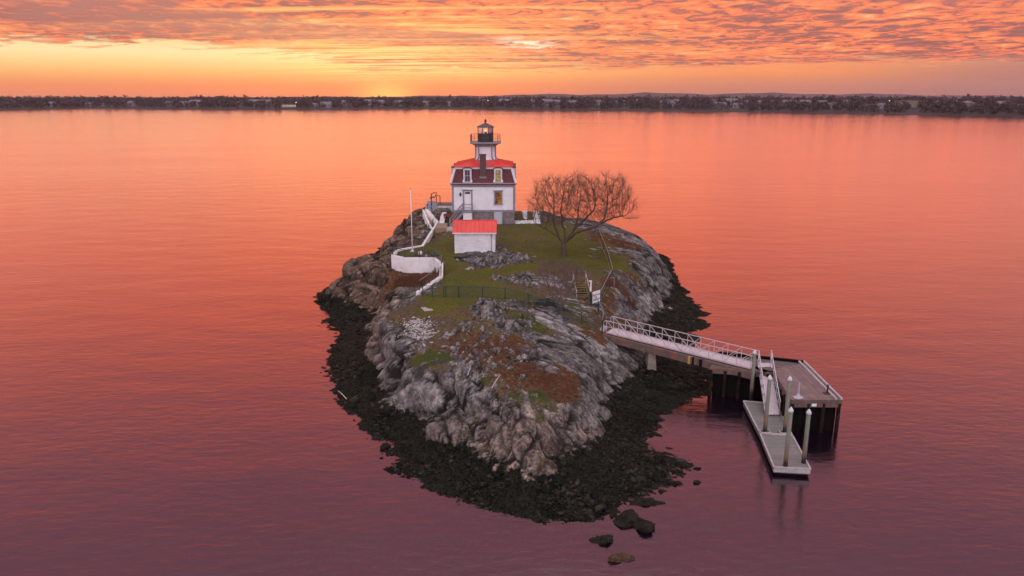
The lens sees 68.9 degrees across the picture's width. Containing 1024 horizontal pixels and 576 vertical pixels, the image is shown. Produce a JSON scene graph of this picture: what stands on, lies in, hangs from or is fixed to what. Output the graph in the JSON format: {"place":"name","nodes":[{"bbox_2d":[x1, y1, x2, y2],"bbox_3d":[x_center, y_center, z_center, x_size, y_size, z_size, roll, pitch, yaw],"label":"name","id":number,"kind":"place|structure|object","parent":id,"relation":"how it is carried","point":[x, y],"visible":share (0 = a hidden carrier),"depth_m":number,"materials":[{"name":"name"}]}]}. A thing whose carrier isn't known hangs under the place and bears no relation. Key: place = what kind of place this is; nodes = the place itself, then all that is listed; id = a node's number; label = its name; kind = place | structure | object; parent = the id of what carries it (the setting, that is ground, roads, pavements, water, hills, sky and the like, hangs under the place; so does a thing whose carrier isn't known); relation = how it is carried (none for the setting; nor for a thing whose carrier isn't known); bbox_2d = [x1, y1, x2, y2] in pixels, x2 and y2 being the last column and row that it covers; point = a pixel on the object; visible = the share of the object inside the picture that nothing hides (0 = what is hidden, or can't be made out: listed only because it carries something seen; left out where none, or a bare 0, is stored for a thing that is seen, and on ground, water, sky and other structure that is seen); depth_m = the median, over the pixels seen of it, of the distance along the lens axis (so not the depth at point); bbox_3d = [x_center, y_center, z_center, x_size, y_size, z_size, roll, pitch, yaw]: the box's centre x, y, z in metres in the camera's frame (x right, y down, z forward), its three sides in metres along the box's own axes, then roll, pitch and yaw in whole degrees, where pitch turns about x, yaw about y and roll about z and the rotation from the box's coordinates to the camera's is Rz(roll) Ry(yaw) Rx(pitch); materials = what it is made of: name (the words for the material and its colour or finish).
{"place":"outdoors","nodes":[
{"label":"outdoors","id":0,"kind":"place"},
{"bbox_2d":[0,108,1023,575],"bbox_3d":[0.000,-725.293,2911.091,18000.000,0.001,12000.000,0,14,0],"label":"water","id":1,"kind":"structure","parent":0,"point":[168,404],"depth_m":73.35,"materials":[{"name":"pink liquid"}]},
{"bbox_2d":[380,442,390,449],"bbox_3d":[-8.383,10.623,49.439,0.835,0.767,0.832,0,14,0],"label":"sea rock","id":2,"kind":"object","parent":1,"relation":"in","point":[385,445],"visible":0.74,"depth_m":49.22,"materials":[{"name":"grey stone"}]},
{"bbox_2d":[589,534,613,544],"bbox_3d":[4.681,13.351,39.098,1.504,0.985,0.980,0,14,0],"label":"sea rock","id":3,"kind":"object","parent":1,"relation":"in","point":[603,539],"visible":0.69,"depth_m":38.86,"materials":[{"name":"stone"}]},
{"bbox_2d":[608,552,634,561],"bbox_3d":[5.458,13.721,37.488,1.460,0.810,0.717,0,14,0],"label":"sea rock","id":4,"kind":"object","parent":1,"relation":"in","point":[619,557],"visible":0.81,"depth_m":37.34,"materials":[{"name":"brown stone"}]},
{"bbox_2d":[613,509,643,527],"bbox_3d":[6.399,12.844,40.859,2.144,1.104,1.330,-3,15,-12],"label":"sea rock","id":5,"kind":"object","parent":1,"relation":"in","point":[627,518],"visible":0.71,"depth_m":40.63,"materials":[{"name":"stone"}]},
{"bbox_2d":[633,520,654,533],"bbox_3d":[7.072,13.060,40.177,1.308,1.165,1.237,0,14,0],"label":"sea rock","id":6,"kind":"object","parent":1,"relation":"in","point":[646,526],"visible":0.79,"depth_m":39.87,"materials":[{"name":"stone"}]},
{"bbox_2d":[627,497,664,506],"bbox_3d":[7.668,12.348,42.643,2.192,0.757,0.897,3,15,13],"label":"sea rock","id":7,"kind":"object","parent":1,"relation":"in","point":[642,501],"visible":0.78,"depth_m":42.56,"materials":[{"name":"stone"}]},
{"bbox_2d":[667,480,682,484],"bbox_3d":[9.805,11.785,44.812,1.078,0.489,0.555,0,14,0],"label":"sea rock","id":8,"kind":"object","parent":1,"relation":"in","point":[678,482],"visible":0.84,"depth_m":44.75,"materials":[{"name":"grey stone"}]},
{"bbox_2d":[603,328,842,432],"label":"pier","id":9,"kind":"structure","parent":1,"relation":"in","point":[731,380],"depth_m":56.78,"materials":[{"name":"grey wood"}]},
{"bbox_2d":[603,316,757,368],"bbox_3d":[13.326,4.281,60.172,12.373,2.038,1.512,8,17,30],"label":"gangway","id":10,"kind":"object","parent":9,"relation":"on","point":[703,353],"visible":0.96,"depth_m":59.97,"materials":[{"name":"metal"}]},
{"bbox_2d":[757,350,780,414],"bbox_3d":[19.014,6.878,55.374,1.017,2.837,6.414,3,15,11],"label":"gangway","id":11,"kind":"object","parent":9,"relation":"on","point":[774,408],"visible":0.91,"depth_m":54.86,"materials":[{"name":"metal"}]},
{"bbox_2d":[792,382,803,398],"bbox_3d":[19.684,7.011,51.261,0.640,1.110,0.560,0,14,0],"label":"mooring post","id":12,"kind":"object","parent":9,"relation":"on","point":[797,396],"visible":1,"depth_m":51.23,"materials":[{"name":"grey paint"}]},
{"bbox_2d":[822,385,829,394],"bbox_3d":[21.971,7.044,51.992,0.500,0.660,0.400,0,14,0],"label":"bollard","id":13,"kind":"object","parent":9,"relation":"on","point":[826,393],"visible":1,"depth_m":51.98,"materials":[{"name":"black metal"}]},
{"bbox_2d":[749,350,756,400],"bbox_3d":[18.029,8.336,56.372,0.310,7.777,0.302,0,14,0],"label":"mooring pile","id":14,"kind":"object","parent":1,"relation":"in","point":[752,376],"visible":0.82,"depth_m":55.82,"materials":[{"name":"grey wood"}]},
{"bbox_2d":[759,375,771,433],"bbox_3d":[17.026,9.687,50.274,0.680,8.196,0.520,0,14,0],"label":"mooring pile","id":15,"kind":"object","parent":1,"relation":"in","point":[766,413],"visible":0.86,"depth_m":49.76,"materials":[{"name":"grey wood"}]},
{"bbox_2d":[743,400,792,437],"bbox_3d":[17.956,9.513,52.762,2.388,0.895,5.620,2,15,8],"label":"floating dock","id":16,"kind":"object","parent":1,"relation":"on","point":[754,410],"visible":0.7,"depth_m":52.53,"materials":[{"name":"grey wood"}]},
{"bbox_2d":[759,433,810,476],"bbox_3d":[17.392,10.780,47.833,2.251,0.895,4.855,2,15,8],"label":"floating dock","id":17,"kind":"object","parent":1,"relation":"on","point":[773,445],"visible":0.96,"depth_m":47.07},
{"bbox_2d":[778,376,791,433],"bbox_3d":[18.325,9.729,50.200,0.680,8.153,0.520,0,14,0],"label":"mooring pile","id":18,"kind":"object","parent":1,"relation":"in","point":[787,403],"visible":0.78,"depth_m":49.62,"materials":[{"name":"grey wood"}]},
{"bbox_2d":[783,407,793,466],"bbox_3d":[16.744,10.971,45.756,0.310,7.960,0.302,0,14,0],"label":"mooring pile","id":19,"kind":"object","parent":1,"relation":"in","point":[788,435],"visible":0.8,"depth_m":45.16,"materials":[{"name":"grey wood"}]},
{"bbox_2d":[801,409,811,463],"bbox_3d":[18.011,11.023,46.186,0.310,7.645,0.302,0,14,0],"label":"mooring pile","id":20,"kind":"object","parent":1,"relation":"in","point":[806,435],"visible":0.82,"depth_m":45.59,"materials":[{"name":"grey wood"}]},
{"bbox_2d":[0,99,1023,116],"bbox_3d":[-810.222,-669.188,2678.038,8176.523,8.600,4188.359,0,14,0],"label":"shore","id":21,"kind":"structure","parent":0,"point":[913,111],"depth_m":1221.82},
{"bbox_2d":[127,101,135,105],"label":"house","id":22,"kind":"structure","parent":21,"relation":"on","point":[132,103],"depth_m":1440.14,"materials":[{"name":"white"}]},
{"bbox_2d":[281,104,297,106],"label":"lit house","id":23,"kind":"structure","parent":21,"relation":"on","point":[288,105],"depth_m":1313.78,"materials":[{"name":"white"}]},
{"bbox_2d":[320,102,332,107],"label":"house","id":24,"kind":"structure","parent":21,"relation":"on","point":[327,104],"depth_m":1306.74,"materials":[{"name":"white"}]},
{"bbox_2d":[0,94,1022,101],"bbox_3d":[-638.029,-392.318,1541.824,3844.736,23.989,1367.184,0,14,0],"label":"wood backdrop","id":25,"kind":"structure","parent":21,"relation":"on","point":[656,98],"depth_m":1647.56,"materials":[{"name":"plant"}]},
{"bbox_2d":[0,94,1023,115],"bbox_3d":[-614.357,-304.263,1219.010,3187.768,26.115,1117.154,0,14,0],"label":"wood","id":26,"kind":"object","parent":21,"relation":"on","point":[947,105],"visible":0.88,"depth_m":1274.41,"materials":[{"name":"plant"}]},
{"bbox_2d":[535,95,543,101],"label":"tree","id":27,"kind":"object","parent":21,"relation":"on","point":[539,98],"visible":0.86,"depth_m":1330.44,"materials":[{"name":"brown plant"}]},
{"bbox_2d":[643,94,652,101],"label":"tree","id":28,"kind":"object","parent":21,"relation":"on","point":[646,98],"visible":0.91,"depth_m":1287.02,"materials":[{"name":"brown plant"}]},
{"bbox_2d":[666,99,679,105],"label":"house","id":29,"kind":"structure","parent":21,"relation":"on","point":[672,102],"depth_m":1273.80,"materials":[{"name":"white"}]},
{"bbox_2d":[713,102,726,107],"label":"house","id":30,"kind":"structure","parent":21,"relation":"on","point":[720,105],"depth_m":1179.44,"materials":[{"name":"white"}]},
{"bbox_2d":[726,98,737,104],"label":"house","id":31,"kind":"structure","parent":21,"relation":"on","point":[730,99],"depth_m":1316.21,"materials":[{"name":"white"}]},
{"bbox_2d":[827,95,837,102],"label":"tree","id":32,"kind":"object","parent":21,"relation":"on","point":[830,99],"visible":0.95,"depth_m":1113.30,"materials":[{"name":"brown plant"}]},
{"bbox_2d":[850,95,860,101],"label":"tree","id":33,"kind":"object","parent":21,"relation":"on","point":[852,97],"visible":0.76,"depth_m":1100.99,"materials":[{"name":"brown plant"}]},
{"bbox_2d":[866,95,875,102],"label":"tree","id":34,"kind":"object","parent":21,"relation":"on","point":[871,98],"visible":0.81,"depth_m":1092.00,"materials":[{"name":"brown plant"}]},
{"bbox_2d":[875,103,884,108],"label":"house","id":35,"kind":"structure","parent":21,"relation":"on","point":[882,106],"depth_m":1071.67,"materials":[{"name":"white"}]},
{"bbox_2d":[893,100,938,107],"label":"warehouse","id":36,"kind":"structure","parent":21,"relation":"on","point":[913,103],"depth_m":1059.86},
{"bbox_2d":[964,101,974,107],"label":"apartment house","id":37,"kind":"structure","parent":21,"relation":"on","point":[967,103],"depth_m":980.79,"materials":[{"name":"white"}]},
{"bbox_2d":[0,0,1023,97],"label":"sky","id":38,"kind":"structure","parent":0,"point":[62,48],"materials":[{"name":"orange"}]},
{"bbox_2d":[315,207,712,524],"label":"island","id":39,"kind":"structure","parent":0,"point":[510,419],"depth_m":58.24,"materials":[{"name":"grey stone"}]},
{"bbox_2d":[390,272,426,291],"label":"brush","id":40,"kind":"object","parent":39,"relation":"on","point":[410,281],"visible":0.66,"depth_m":79.77,"materials":[{"name":"brown plant"}]},
{"bbox_2d":[410,188,413,251],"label":"flagpole","id":41,"kind":"object","parent":39,"relation":"on","point":[412,250],"visible":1,"depth_m":85.26,"materials":[{"name":"white metal"}]},
{"bbox_2d":[391,250,442,295],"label":"retaining wall","id":42,"kind":"structure","parent":39,"relation":"on","point":[414,264],"depth_m":82.11,"materials":[{"name":"white concrete"}]},
{"bbox_2d":[392,242,441,260],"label":"chain link fence","id":43,"kind":"object","parent":42,"relation":"on","point":[404,252],"visible":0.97,"depth_m":82.01,"materials":[{"name":"grey metal"}]},
{"bbox_2d":[419,254,441,290],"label":"chain link fence","id":44,"kind":"object","parent":42,"relation":"on","point":[440,267],"visible":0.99,"depth_m":71.77,"materials":[{"name":"grey metal"}]},
{"bbox_2d":[397,222,437,251],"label":"garden wall","id":45,"kind":"structure","parent":39,"relation":"on","point":[428,238],"depth_m":90.94,"materials":[{"name":"white concrete"}]},
{"bbox_2d":[395,316,440,345],"bbox_3d":[-7.996,3.745,60.320,5.074,1.643,7.613,0,14,0],"label":"rubble","id":46,"kind":"object","parent":39,"relation":"on","point":[419,329],"visible":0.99,"depth_m":59.99,"materials":[{"name":"grey stone"}]},
{"bbox_2d":[412,250,436,256],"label":"brush","id":47,"kind":"object","parent":39,"relation":"on","point":[428,252],"visible":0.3,"depth_m":84.64,"materials":[{"name":"brown plant"}]},
{"bbox_2d":[421,221,431,244],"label":"chain link fence","id":48,"kind":"object","parent":39,"relation":"on","point":[424,232],"visible":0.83,"depth_m":91.78,"materials":[{"name":"grey metal"}]},
{"bbox_2d":[422,210,431,229],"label":"ramp wall","id":49,"kind":"structure","parent":39,"relation":"on","point":[425,218],"depth_m":103.65,"materials":[{"name":"white concrete"}]},
{"bbox_2d":[421,307,432,310],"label":"concrete slab","id":50,"kind":"structure","parent":39,"relation":"on","point":[426,309],"depth_m":64.39,"materials":[{"name":"grey concrete"}]},
{"bbox_2d":[425,200,437,211],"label":"equipment box","id":51,"kind":"object","parent":39,"relation":"on","point":[434,205],"visible":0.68,"depth_m":108.89,"materials":[{"name":"grey paint"}]},
{"bbox_2d":[425,209,438,224],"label":"ramp wall","id":52,"kind":"structure","parent":39,"relation":"on","point":[429,215],"depth_m":103.21,"materials":[{"name":"white concrete"}]},
{"bbox_2d":[434,223,446,232],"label":"concrete step","id":53,"kind":"object","parent":39,"relation":"on","point":[440,227],"visible":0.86,"depth_m":95.45,"materials":[{"name":"beige concrete"}]},
{"bbox_2d":[439,212,446,222],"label":"wall","id":54,"kind":"structure","parent":39,"relation":"on","point":[442,219],"depth_m":102.51,"materials":[{"name":"white paint"}]},
{"bbox_2d":[437,205,451,210],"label":"parapet wall","id":55,"kind":"structure","parent":39,"relation":"on","point":[445,206],"depth_m":109.07,"materials":[{"name":"white paint"}]},
{"bbox_2d":[435,202,451,204],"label":"deck","id":56,"kind":"structure","parent":55,"relation":"on","point":[444,203],"depth_m":109.98,"materials":[{"name":"wood"}]},
{"bbox_2d":[453,342,495,359],"bbox_3d":[-2.701,4.597,54.698,3.589,0.626,3.494,0,14,0],"label":"brush","id":57,"kind":"object","parent":39,"relation":"on","point":[474,349],"visible":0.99,"depth_m":54.59,"materials":[{"name":"brown plant"}]},
{"bbox_2d":[452,220,496,252],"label":"shed","id":58,"kind":"structure","parent":39,"relation":"on","point":[474,235],"depth_m":84.00,"materials":[{"name":"white paint"}]},
{"bbox_2d":[449,119,516,226],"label":"lighthouse","id":59,"kind":"object","parent":39,"relation":"on","point":[483,182],"visible":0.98,"depth_m":97.92,"materials":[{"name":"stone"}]},
{"bbox_2d":[463,190,471,209],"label":"door","id":60,"kind":"structure","parent":59,"relation":"in","point":[467,194],"depth_m":97.92,"materials":[{"name":"white paint"}]},
{"bbox_2d":[493,190,502,204],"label":"window","id":61,"kind":"structure","parent":59,"relation":"in","point":[497,193],"depth_m":97.88,"materials":[{"name":"yellow glass"}]},
{"bbox_2d":[486,337,533,356],"bbox_3d":[-0.177,4.341,55.108,3.414,0.609,3.415,9,17,31],"label":"brush","id":62,"kind":"object","parent":39,"relation":"on","point":[496,347],"visible":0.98,"depth_m":55.09,"materials":[{"name":"brown plant"}]},
{"bbox_2d":[422,285,602,331],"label":"chain link fence","id":63,"kind":"object","parent":39,"relation":"on","point":[504,298],"visible":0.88,"depth_m":66.60,"materials":[{"name":"metal"}]},
{"bbox_2d":[313,247,712,523],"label":"shore stones","id":64,"kind":"object","parent":39,"relation":"on","point":[593,500],"visible":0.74,"depth_m":47.48,"materials":[{"name":"black stone"}]},
{"bbox_2d":[318,292,708,521],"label":"shore boulders","id":65,"kind":"object","parent":39,"relation":"on","point":[577,483],"visible":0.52,"depth_m":49.65,"materials":[{"name":"stone"}]},
{"bbox_2d":[515,210,540,223],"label":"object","id":66,"kind":"object","parent":39,"relation":"on","point":[524,214],"visible":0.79,"depth_m":100.97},
{"bbox_2d":[514,363,559,383],"bbox_3d":[1.700,5.821,51.441,3.386,0.749,3.472,0,14,0],"label":"brush","id":67,"kind":"object","parent":39,"relation":"on","point":[537,371],"visible":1,"depth_m":51.31,"materials":[{"name":"brown plant"}]},
{"bbox_2d":[529,372,580,400],"bbox_3d":[2.848,6.717,49.987,3.694,1.268,3.805,0,14,0],"label":"brush","id":68,"kind":"object","parent":39,"relation":"on","point":[552,386],"visible":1,"depth_m":49.95,"materials":[{"name":"brown plant"}]},
{"bbox_2d":[533,257,590,313],"bbox_3d":[4.383,-0.376,64.014,4.806,5.660,4.564,-13,20,-42],"label":"bare sapling","id":69,"kind":"object","parent":39,"relation":"on","point":[553,272],"visible":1,"depth_m":63.71,"materials":[{"name":"brown plant"}]},
{"bbox_2d":[573,274,593,309],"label":"wooden steps","id":70,"kind":"structure","parent":39,"relation":"on","point":[576,291],"depth_m":70.40,"materials":[{"name":"wood"}]},
{"bbox_2d":[525,165,643,255],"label":"bare tree","id":71,"kind":"object","parent":39,"relation":"on","point":[571,235],"visible":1,"depth_m":81.06,"materials":[{"name":"brown plant"}]},
{"bbox_2d":[589,280,591,300],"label":"gate post","id":72,"kind":"object","parent":39,"relation":"on","point":[590,281],"visible":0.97,"depth_m":67.99,"materials":[{"name":"white paint"}]},
{"bbox_2d":[590,292,603,333],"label":"chain link fence","id":73,"kind":"object","parent":39,"relation":"on","point":[598,310],"visible":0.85,"depth_m":65.90,"materials":[{"name":"grey metal"}]},
{"bbox_2d":[591,289,600,305],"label":"notice sign","id":74,"kind":"object","parent":73,"relation":"attached to","point":[596,294],"visible":0.97,"depth_m":67.89,"materials":[{"name":"white metal"}]},
{"bbox_2d":[594,227,612,301],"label":"chain link fence","id":75,"kind":"object","parent":39,"relation":"on","point":[607,260],"visible":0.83,"depth_m":78.30,"materials":[{"name":"grey metal"}]},
{"bbox_2d":[604,276,637,309],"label":"brush","id":76,"kind":"object","parent":39,"relation":"on","point":[618,285],"visible":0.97,"depth_m":73.45,"materials":[{"name":"brown plant"}]},
{"bbox_2d":[610,238,641,250],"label":"brush","id":77,"kind":"object","parent":39,"relation":"on","point":[622,243],"visible":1,"depth_m":91.36,"materials":[{"name":"brown plant"}]},
{"bbox_2d":[59,92,1023,98],"bbox_3d":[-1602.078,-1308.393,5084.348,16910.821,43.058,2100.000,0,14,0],"label":"hills","id":78,"kind":"structure","parent":0,"point":[738,95],"depth_m":4434.92,"materials":[{"name":"brown plant"}]}
]}

